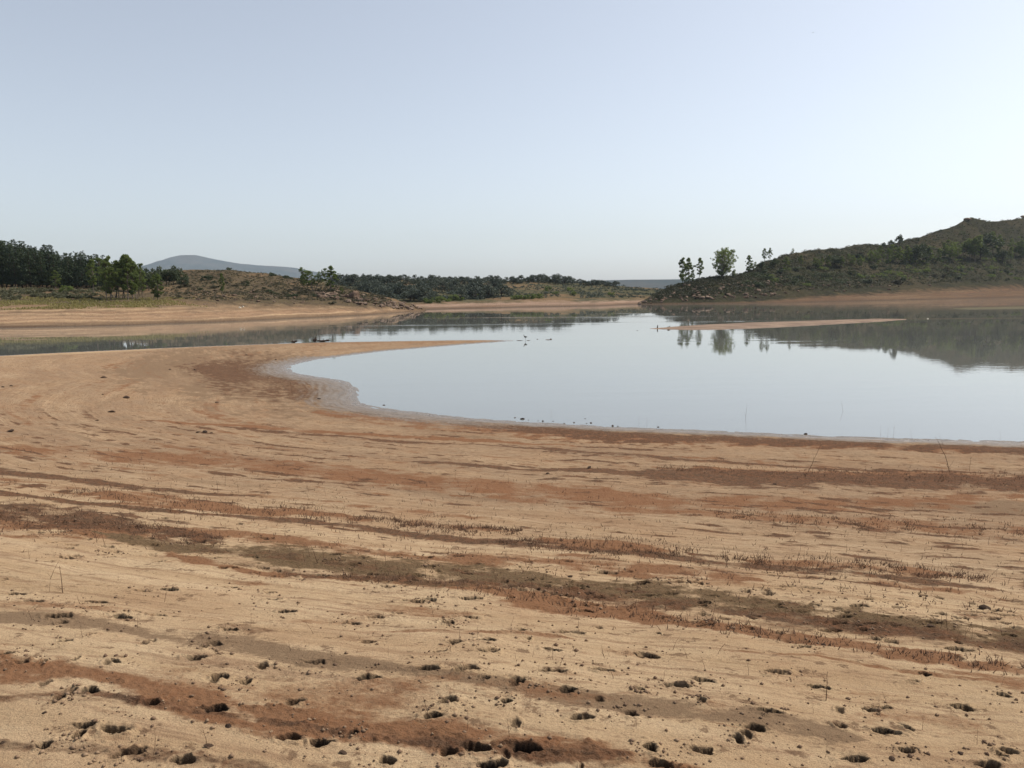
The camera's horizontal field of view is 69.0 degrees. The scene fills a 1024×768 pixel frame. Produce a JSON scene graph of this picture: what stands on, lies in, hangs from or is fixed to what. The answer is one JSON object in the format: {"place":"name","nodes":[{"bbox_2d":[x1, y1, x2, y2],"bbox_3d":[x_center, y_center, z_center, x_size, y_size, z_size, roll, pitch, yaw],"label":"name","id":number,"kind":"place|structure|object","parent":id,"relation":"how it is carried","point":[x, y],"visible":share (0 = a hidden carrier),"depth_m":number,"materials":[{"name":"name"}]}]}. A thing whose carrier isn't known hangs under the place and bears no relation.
{"place":"outdoors","nodes":[
{"label":"outdoors","id":0,"kind":"place"},
{"bbox_2d":[0,270,425,327],"bbox_3d":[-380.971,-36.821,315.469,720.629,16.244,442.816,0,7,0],"label":"shore terrain","id":1,"kind":"structure","parent":0,"point":[228,309],"depth_m":144.09,"materials":[{"name":"soil"}]},
{"bbox_2d":[0,244,12,287],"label":"pine tree","id":2,"kind":"object","parent":1,"relation":"on","point":[1,257],"visible":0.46,"depth_m":181.84,"materials":[{"name":"green plant"}]},
{"bbox_2d":[0,246,21,286],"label":"pine tree","id":3,"kind":"object","parent":1,"relation":"on","point":[6,253],"visible":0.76,"depth_m":180.03,"materials":[{"name":"green plant"}]},
{"bbox_2d":[4,253,26,286],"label":"pine tree","id":4,"kind":"object","parent":1,"relation":"on","point":[11,279],"visible":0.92,"depth_m":179.69,"materials":[{"name":"green plant"}]},
{"bbox_2d":[13,248,29,287],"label":"pine tree","id":5,"kind":"object","parent":1,"relation":"on","point":[19,257],"visible":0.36,"depth_m":182.79,"materials":[{"name":"green plant"}]},
{"bbox_2d":[12,254,30,286],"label":"pine tree","id":6,"kind":"object","parent":1,"relation":"on","point":[21,267],"visible":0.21,"depth_m":182.66,"materials":[{"name":"green plant"}]},
{"bbox_2d":[16,248,45,286],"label":"pine tree","id":7,"kind":"object","parent":1,"relation":"on","point":[26,276],"visible":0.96,"depth_m":180.07,"materials":[{"name":"green plant"}]},
{"bbox_2d":[29,251,40,288],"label":"pine tree","id":8,"kind":"object","parent":1,"relation":"on","point":[37,258],"visible":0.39,"depth_m":183.09,"materials":[{"name":"green plant"}]},
{"bbox_2d":[31,252,48,287],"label":"pine tree","id":9,"kind":"object","parent":1,"relation":"on","point":[40,260],"visible":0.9,"depth_m":181.50,"materials":[{"name":"green plant"}]},
{"bbox_2d":[42,251,58,287],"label":"pine tree","id":10,"kind":"object","parent":1,"relation":"on","point":[46,258],"visible":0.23,"depth_m":184.89,"materials":[{"name":"green plant"}]},
{"bbox_2d":[44,254,64,285],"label":"pine tree","id":11,"kind":"object","parent":1,"relation":"on","point":[50,269],"visible":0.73,"depth_m":181.29,"materials":[{"name":"green plant"}]},
{"bbox_2d":[49,270,60,288],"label":"young tree","id":12,"kind":"object","parent":1,"relation":"on","point":[55,274],"visible":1,"depth_m":178.62,"materials":[{"name":"green plant"}]},
{"bbox_2d":[50,256,68,288],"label":"pine tree","id":13,"kind":"object","parent":1,"relation":"on","point":[57,260],"visible":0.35,"depth_m":186.28,"materials":[{"name":"green plant"}]},
{"bbox_2d":[58,285,73,291],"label":"bush","id":14,"kind":"object","parent":1,"relation":"on","point":[68,289],"visible":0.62,"depth_m":161.10,"materials":[{"name":"green plant"}]},
{"bbox_2d":[61,254,77,286],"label":"pine tree","id":15,"kind":"object","parent":1,"relation":"on","point":[68,268],"visible":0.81,"depth_m":184.02,"materials":[{"name":"green plant"}]},
{"bbox_2d":[68,262,83,288],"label":"pine tree","id":16,"kind":"object","parent":1,"relation":"on","point":[75,273],"visible":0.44,"depth_m":184.68,"materials":[{"name":"green plant"}]},
{"bbox_2d":[70,255,92,288],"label":"pine tree","id":17,"kind":"object","parent":1,"relation":"on","point":[76,282],"visible":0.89,"depth_m":182.43,"materials":[{"name":"green plant"}]},
{"bbox_2d":[75,294,92,298],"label":"broom shrub","id":18,"kind":"object","parent":1,"relation":"on","point":[83,296],"visible":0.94,"depth_m":143.15,"materials":[{"name":"green plant"}]},
{"bbox_2d":[0,281,169,297],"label":"shore scrub","id":19,"kind":"object","parent":1,"relation":"on","point":[36,287],"visible":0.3,"depth_m":167.83,"materials":[{"name":"green plant"}]},
{"bbox_2d":[85,259,98,292],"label":"young tree","id":20,"kind":"object","parent":1,"relation":"on","point":[90,263],"visible":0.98,"depth_m":155.95,"materials":[{"name":"green plant"}]},
{"bbox_2d":[91,266,103,286],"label":"pine tree","id":21,"kind":"object","parent":1,"relation":"on","point":[99,283],"visible":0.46,"depth_m":185.04,"materials":[{"name":"green plant"}]},
{"bbox_2d":[98,260,113,299],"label":"poplar tree","id":22,"kind":"object","parent":1,"relation":"on","point":[102,273],"visible":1,"depth_m":141.06,"materials":[{"name":"green plant"}]},
{"bbox_2d":[0,295,212,309],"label":"grass","id":23,"kind":"structure","parent":1,"relation":"on","point":[86,301],"depth_m":136.27,"materials":[{"name":"green plant"}]},
{"bbox_2d":[93,255,126,297],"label":"poplar tree","id":24,"kind":"object","parent":1,"relation":"on","point":[99,260],"visible":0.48,"depth_m":146.16,"materials":[{"name":"green plant"}]},
{"bbox_2d":[102,255,118,299],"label":"poplar tree","id":25,"kind":"object","parent":1,"relation":"on","point":[116,275],"visible":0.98,"depth_m":141.67,"materials":[{"name":"green plant"}]},
{"bbox_2d":[106,254,133,297],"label":"poplar tree","id":26,"kind":"object","parent":1,"relation":"on","point":[118,282],"visible":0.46,"depth_m":145.92,"materials":[{"name":"green plant"}]},
{"bbox_2d":[116,255,138,299],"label":"poplar tree","id":27,"kind":"object","parent":1,"relation":"on","point":[126,268],"visible":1,"depth_m":141.97,"materials":[{"name":"green plant"}]},
{"bbox_2d":[121,259,138,298],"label":"poplar tree","id":28,"kind":"object","parent":1,"relation":"on","point":[132,291],"visible":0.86,"depth_m":143.13,"materials":[{"name":"green plant"}]},
{"bbox_2d":[125,263,145,298],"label":"poplar tree","id":29,"kind":"object","parent":1,"relation":"on","point":[140,272],"visible":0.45,"depth_m":146.18,"materials":[{"name":"green plant"}]},
{"bbox_2d":[140,273,153,290],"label":"oak tree","id":30,"kind":"object","parent":1,"relation":"on","point":[147,277],"visible":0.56,"depth_m":171.33,"materials":[{"name":"green plant"}]},
{"bbox_2d":[147,275,159,299],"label":"young tree","id":31,"kind":"object","parent":1,"relation":"on","point":[154,290],"visible":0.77,"depth_m":145.99,"materials":[{"name":"green plant"}]},
{"bbox_2d":[149,268,163,286],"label":"oak tree","id":32,"kind":"object","parent":1,"relation":"on","point":[154,270],"visible":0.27,"depth_m":179.80,"materials":[{"name":"green plant"}]},
{"bbox_2d":[150,273,163,298],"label":"young tree","id":33,"kind":"object","parent":1,"relation":"on","point":[161,288],"visible":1,"depth_m":145.23,"materials":[{"name":"green plant"}]},
{"bbox_2d":[156,266,166,285],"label":"oak tree","id":34,"kind":"object","parent":1,"relation":"on","point":[161,272],"visible":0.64,"depth_m":182.75,"materials":[{"name":"green plant"}]},
{"bbox_2d":[165,265,179,284],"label":"oak tree","id":35,"kind":"object","parent":1,"relation":"on","point":[172,271],"visible":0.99,"depth_m":182.20,"materials":[{"name":"green plant"}]},
{"bbox_2d":[174,267,188,281],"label":"oak tree","id":36,"kind":"object","parent":1,"relation":"on","point":[180,273],"visible":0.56,"depth_m":184.85,"materials":[{"name":"green plant"}]},
{"bbox_2d":[176,276,188,284],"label":"oak tree","id":37,"kind":"object","parent":1,"relation":"on","point":[183,278],"visible":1,"depth_m":176.19,"materials":[{"name":"green plant"}]},
{"bbox_2d":[218,273,224,290],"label":"young tree","id":38,"kind":"object","parent":1,"relation":"on","point":[221,281],"visible":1,"depth_m":160.22,"materials":[{"name":"green plant"}]},
{"bbox_2d":[162,269,393,303],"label":"hill scrub","id":39,"kind":"object","parent":1,"relation":"on","point":[371,294],"visible":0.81,"depth_m":183.40,"materials":[{"name":"green plant"}]},
{"bbox_2d":[298,267,327,290],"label":"poplar tree","id":40,"kind":"object","parent":1,"relation":"on","point":[306,277],"visible":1,"depth_m":187.44,"materials":[{"name":"green plant"}]},
{"bbox_2d":[323,265,338,290],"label":"poplar tree","id":41,"kind":"object","parent":1,"relation":"on","point":[330,268],"visible":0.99,"depth_m":188.64,"materials":[{"name":"green plant"}]},
{"bbox_2d":[348,291,359,297],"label":"boulder","id":42,"kind":"object","parent":1,"relation":"on","point":[354,294],"visible":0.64,"depth_m":176.26,"materials":[{"name":"stone"}]},
{"bbox_2d":[141,255,332,279],"bbox_3d":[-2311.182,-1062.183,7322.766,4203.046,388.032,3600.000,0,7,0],"label":"distant mountain","id":43,"kind":"structure","parent":0,"point":[190,262],"depth_m":6724.31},
{"bbox_2d":[309,280,658,308],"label":"hill terrain","id":44,"kind":"structure","parent":0,"point":[563,299],"depth_m":261.19,"materials":[{"name":"soil"}]},
{"bbox_2d":[331,273,342,283],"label":"oak tree","id":45,"kind":"object","parent":44,"relation":"on","point":[339,277],"visible":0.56,"depth_m":310.56,"materials":[{"name":"green plant"}]},
{"bbox_2d":[342,274,359,283],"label":"oak tree","id":46,"kind":"object","parent":44,"relation":"on","point":[354,277],"visible":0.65,"depth_m":303.27,"materials":[{"name":"green plant"}]},
{"bbox_2d":[360,282,373,292],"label":"oak tree","id":47,"kind":"object","parent":44,"relation":"on","point":[363,287],"visible":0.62,"depth_m":267.55,"materials":[{"name":"green plant"}]},
{"bbox_2d":[379,286,395,298],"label":"oak tree","id":48,"kind":"object","parent":44,"relation":"on","point":[383,291],"visible":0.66,"depth_m":240.48,"materials":[{"name":"green plant"}]},
{"bbox_2d":[381,275,399,283],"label":"oak tree","id":49,"kind":"object","parent":44,"relation":"on","point":[390,279],"visible":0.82,"depth_m":295.93,"materials":[{"name":"green plant"}]},
{"bbox_2d":[392,283,407,294],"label":"oak tree","id":50,"kind":"object","parent":44,"relation":"on","point":[402,286],"visible":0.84,"depth_m":262.51,"materials":[{"name":"green plant"}]},
{"bbox_2d":[326,277,484,299],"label":"hill scrub","id":51,"kind":"object","parent":44,"relation":"on","point":[453,290],"visible":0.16,"depth_m":276.56,"materials":[{"name":"green plant"}]},
{"bbox_2d":[398,289,420,301],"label":"oak tree","id":52,"kind":"object","parent":44,"relation":"on","point":[405,295],"visible":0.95,"depth_m":239.54,"materials":[{"name":"green plant"}]},
{"bbox_2d":[413,286,437,300],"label":"oak tree","id":53,"kind":"object","parent":44,"relation":"on","point":[424,289],"visible":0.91,"depth_m":239.89,"materials":[{"name":"green plant"}]},
{"bbox_2d":[433,279,449,291],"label":"oak tree","id":54,"kind":"object","parent":44,"relation":"on","point":[444,286],"visible":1,"depth_m":282.07,"materials":[{"name":"green plant"}]},
{"bbox_2d":[449,279,464,287],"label":"oak tree","id":55,"kind":"object","parent":44,"relation":"on","point":[455,281],"visible":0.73,"depth_m":298.58,"materials":[{"name":"green plant"}]},
{"bbox_2d":[452,287,468,297],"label":"oak tree","id":56,"kind":"object","parent":44,"relation":"on","point":[463,292],"visible":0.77,"depth_m":251.10,"materials":[{"name":"green plant"}]},
{"bbox_2d":[465,281,479,292],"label":"oak tree","id":57,"kind":"object","parent":44,"relation":"on","point":[472,284],"visible":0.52,"depth_m":270.39,"materials":[{"name":"green plant"}]},
{"bbox_2d":[466,279,485,289],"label":"oak tree","id":58,"kind":"object","parent":44,"relation":"on","point":[479,283],"visible":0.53,"depth_m":281.99,"materials":[{"name":"green plant"}]},
{"bbox_2d":[466,286,486,296],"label":"oak tree","id":59,"kind":"object","parent":44,"relation":"on","point":[479,290],"visible":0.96,"depth_m":256.00,"materials":[{"name":"green plant"}]},
{"bbox_2d":[480,284,499,295],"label":"oak tree","id":60,"kind":"object","parent":44,"relation":"on","point":[490,288],"visible":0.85,"depth_m":262.43,"materials":[{"name":"green plant"}]},
{"bbox_2d":[485,278,502,286],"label":"oak tree","id":61,"kind":"object","parent":44,"relation":"on","point":[494,282],"visible":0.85,"depth_m":297.60,"materials":[{"name":"green plant"}]},
{"bbox_2d":[492,284,513,294],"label":"oak tree","id":62,"kind":"object","parent":44,"relation":"on","point":[501,287],"visible":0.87,"depth_m":267.79,"materials":[{"name":"green plant"}]},
{"bbox_2d":[532,275,544,281],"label":"oak tree","id":63,"kind":"object","parent":44,"relation":"on","point":[536,277],"visible":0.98,"depth_m":349.97,"materials":[{"name":"green plant"}]},
{"bbox_2d":[550,276,561,283],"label":"oak tree","id":64,"kind":"object","parent":44,"relation":"on","point":[555,279],"visible":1,"depth_m":342.88,"materials":[{"name":"green plant"}]},
{"bbox_2d":[485,280,663,298],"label":"field scrub","id":65,"kind":"object","parent":44,"relation":"on","point":[600,293],"visible":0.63,"depth_m":306.78,"materials":[{"name":"green plant"}]},
{"bbox_2d":[0,340,1023,767],"bbox_3d":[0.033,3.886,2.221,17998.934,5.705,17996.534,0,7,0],"label":"ground","id":66,"kind":"structure","parent":0,"point":[264,406],"depth_m":5.68,"materials":[{"name":"beige sand"}]},
{"bbox_2d":[0,402,1023,674],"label":"dry stubble","id":67,"kind":"object","parent":66,"relation":"on","point":[530,544],"visible":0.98,"depth_m":7.67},
{"bbox_2d":[0,508,1023,767],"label":"mud crumbs","id":68,"kind":"object","parent":66,"relation":"on","point":[376,664],"visible":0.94,"depth_m":3.41,"materials":[{"name":"soil"}]},
{"bbox_2d":[0,297,1023,441],"bbox_3d":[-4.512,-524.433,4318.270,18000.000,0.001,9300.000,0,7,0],"label":"water","id":69,"kind":"structure","parent":0,"point":[947,370],"depth_m":48.05,"materials":[{"name":"grey liquid"}]},
{"bbox_2d":[651,319,905,328],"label":"sandbar","id":70,"kind":"structure","parent":69,"relation":"in","point":[755,325],"depth_m":95.64,"materials":[{"name":"beige sand"}]},
{"bbox_2d":[0,0,1023,280],"label":"sky","id":71,"kind":"structure","parent":0,"point":[587,140],"materials":[{"name":"blue"}]},
{"bbox_2d":[599,279,691,288],"bbox_3d":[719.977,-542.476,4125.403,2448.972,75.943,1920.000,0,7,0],"label":"distant ridge","id":72,"kind":"structure","parent":0,"point":[660,284],"depth_m":3674.36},
{"bbox_2d":[640,217,1023,303],"bbox_3d":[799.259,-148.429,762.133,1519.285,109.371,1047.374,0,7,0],"label":"hill terrain","id":73,"kind":"structure","parent":0,"point":[982,288],"depth_m":370.84,"materials":[{"name":"soil"}]},
{"bbox_2d":[678,257,689,281],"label":"poplar tree","id":74,"kind":"object","parent":73,"relation":"on","point":[682,262],"visible":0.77,"depth_m":298.05,"materials":[{"name":"green plant"}]},
{"bbox_2d":[680,273,692,283],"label":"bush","id":75,"kind":"object","parent":73,"relation":"on","point":[684,276],"visible":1,"depth_m":290.74,"materials":[{"name":"green plant"}]},
{"bbox_2d":[684,257,695,281],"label":"poplar tree","id":76,"kind":"object","parent":73,"relation":"on","point":[688,265],"visible":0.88,"depth_m":299.56,"materials":[{"name":"green plant"}]},
{"bbox_2d":[696,258,703,276],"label":"poplar tree","id":77,"kind":"object","parent":73,"relation":"on","point":[699,266],"visible":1,"depth_m":298.99,"materials":[{"name":"green plant"}]},
{"bbox_2d":[712,247,738,277],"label":"broad tree","id":78,"kind":"object","parent":73,"relation":"on","point":[722,256],"visible":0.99,"depth_m":308.37,"materials":[{"name":"green plant"}]},
{"bbox_2d":[745,255,752,270],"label":"poplar tree","id":79,"kind":"object","parent":73,"relation":"on","point":[748,258],"visible":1,"depth_m":331.39,"materials":[{"name":"green plant"}]},
{"bbox_2d":[769,258,779,266],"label":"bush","id":80,"kind":"object","parent":73,"relation":"on","point":[775,262],"visible":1,"depth_m":341.33,"materials":[{"name":"green plant"}]},
{"bbox_2d":[813,257,824,265],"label":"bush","id":81,"kind":"object","parent":73,"relation":"on","point":[819,262],"visible":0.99,"depth_m":356.52,"materials":[{"name":"green plant"}]},
{"bbox_2d":[827,255,844,263],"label":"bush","id":82,"kind":"object","parent":73,"relation":"on","point":[836,259],"visible":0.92,"depth_m":366.62,"materials":[{"name":"green plant"}]},
{"bbox_2d":[650,217,1023,298],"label":"hill scrub","id":83,"kind":"object","parent":73,"relation":"on","point":[694,283],"visible":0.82,"depth_m":346.67,"materials":[{"name":"green plant"}]},
{"bbox_2d":[867,250,880,262],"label":"poplar tree","id":84,"kind":"object","parent":73,"relation":"on","point":[874,256],"visible":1,"depth_m":392.52,"materials":[{"name":"green plant"}]},
{"bbox_2d":[743,228,1023,289],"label":"hill broom","id":85,"kind":"object","parent":73,"relation":"on","point":[822,278],"visible":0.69,"depth_m":373.34,"materials":[{"name":"green plant"}]},
{"bbox_2d":[882,247,891,263],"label":"poplar tree","id":86,"kind":"object","parent":73,"relation":"on","point":[888,258],"visible":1,"depth_m":390.16,"materials":[{"name":"green plant"}]},
{"bbox_2d":[890,244,903,262],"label":"poplar tree","id":87,"kind":"object","parent":73,"relation":"on","point":[896,255],"visible":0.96,"depth_m":402.30,"materials":[{"name":"green plant"}]},
{"bbox_2d":[894,235,904,245],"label":"oak tree","id":88,"kind":"object","parent":73,"relation":"on","point":[898,239],"visible":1,"depth_m":444.48,"materials":[{"name":"green plant"}]},
{"bbox_2d":[903,245,911,261],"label":"poplar tree","id":89,"kind":"object","parent":73,"relation":"on","point":[907,253],"visible":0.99,"depth_m":403.06,"materials":[{"name":"green plant"}]},
{"bbox_2d":[903,244,928,262],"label":"poplar tree","id":90,"kind":"object","parent":73,"relation":"on","point":[916,251],"visible":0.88,"depth_m":406.31,"materials":[{"name":"green plant"}]},
{"bbox_2d":[912,243,931,259],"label":"poplar tree","id":91,"kind":"object","parent":73,"relation":"on","point":[923,248],"visible":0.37,"depth_m":412.53,"materials":[{"name":"green plant"}]},
{"bbox_2d":[856,236,1022,277],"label":"hill thicket","id":92,"kind":"object","parent":73,"relation":"on","point":[859,274],"visible":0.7,"depth_m":408.15,"materials":[{"name":"green plant"}]},
{"bbox_2d":[941,242,949,258],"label":"poplar tree","id":93,"kind":"object","parent":73,"relation":"on","point":[945,252],"visible":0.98,"depth_m":429.70,"materials":[{"name":"green plant"}]},
{"bbox_2d":[949,244,961,261],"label":"poplar tree","id":94,"kind":"object","parent":73,"relation":"on","point":[952,250],"visible":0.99,"depth_m":430.45,"materials":[{"name":"green plant"}]},
{"bbox_2d":[945,238,977,255],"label":"poplar tree","id":95,"kind":"object","parent":73,"relation":"on","point":[964,247],"visible":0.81,"depth_m":442.35,"materials":[{"name":"green plant"}]},
{"bbox_2d":[961,235,982,258],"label":"poplar tree","id":96,"kind":"object","parent":73,"relation":"on","point":[978,237],"visible":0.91,"depth_m":441.90,"materials":[{"name":"green plant"}]},
{"bbox_2d":[969,238,981,261],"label":"poplar tree","id":97,"kind":"object","parent":73,"relation":"on","point":[975,251],"visible":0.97,"depth_m":440.84,"materials":[{"name":"green plant"}]},
{"bbox_2d":[976,243,991,259],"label":"poplar tree","id":98,"kind":"object","parent":73,"relation":"on","point":[983,249],"visible":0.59,"depth_m":445.51,"materials":[{"name":"green plant"}]},
{"bbox_2d":[977,233,1004,246],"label":"poplar tree","id":99,"kind":"object","parent":73,"relation":"on","point":[989,237],"visible":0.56,"depth_m":462.02,"materials":[{"name":"green plant"}]},
{"bbox_2d":[987,231,1002,253],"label":"poplar tree","id":100,"kind":"object","parent":73,"relation":"on","point":[993,235],"visible":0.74,"depth_m":465.73,"materials":[{"name":"green plant"}]},
{"bbox_2d":[993,249,1013,262],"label":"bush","id":101,"kind":"object","parent":73,"relation":"on","point":[1002,255],"visible":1,"depth_m":456.01,"materials":[{"name":"green plant"}]},
{"bbox_2d":[1007,240,1023,256],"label":"poplar tree","id":102,"kind":"object","parent":73,"relation":"on","point":[1017,248],"visible":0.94,"depth_m":478.59,"materials":[{"name":"green plant"}]},
{"bbox_2d":[1018,240,1023,258],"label":"poplar tree","id":103,"kind":"object","parent":73,"relation":"on","point":[1021,252],"visible":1,"depth_m":477.89,"materials":[{"name":"green plant"}]},
{"bbox_2d":[955,307,1023,308],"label":"mudbank","id":104,"kind":"structure","parent":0,"point":[990,308],"depth_m":169.65,"materials":[{"name":"brown soil"}]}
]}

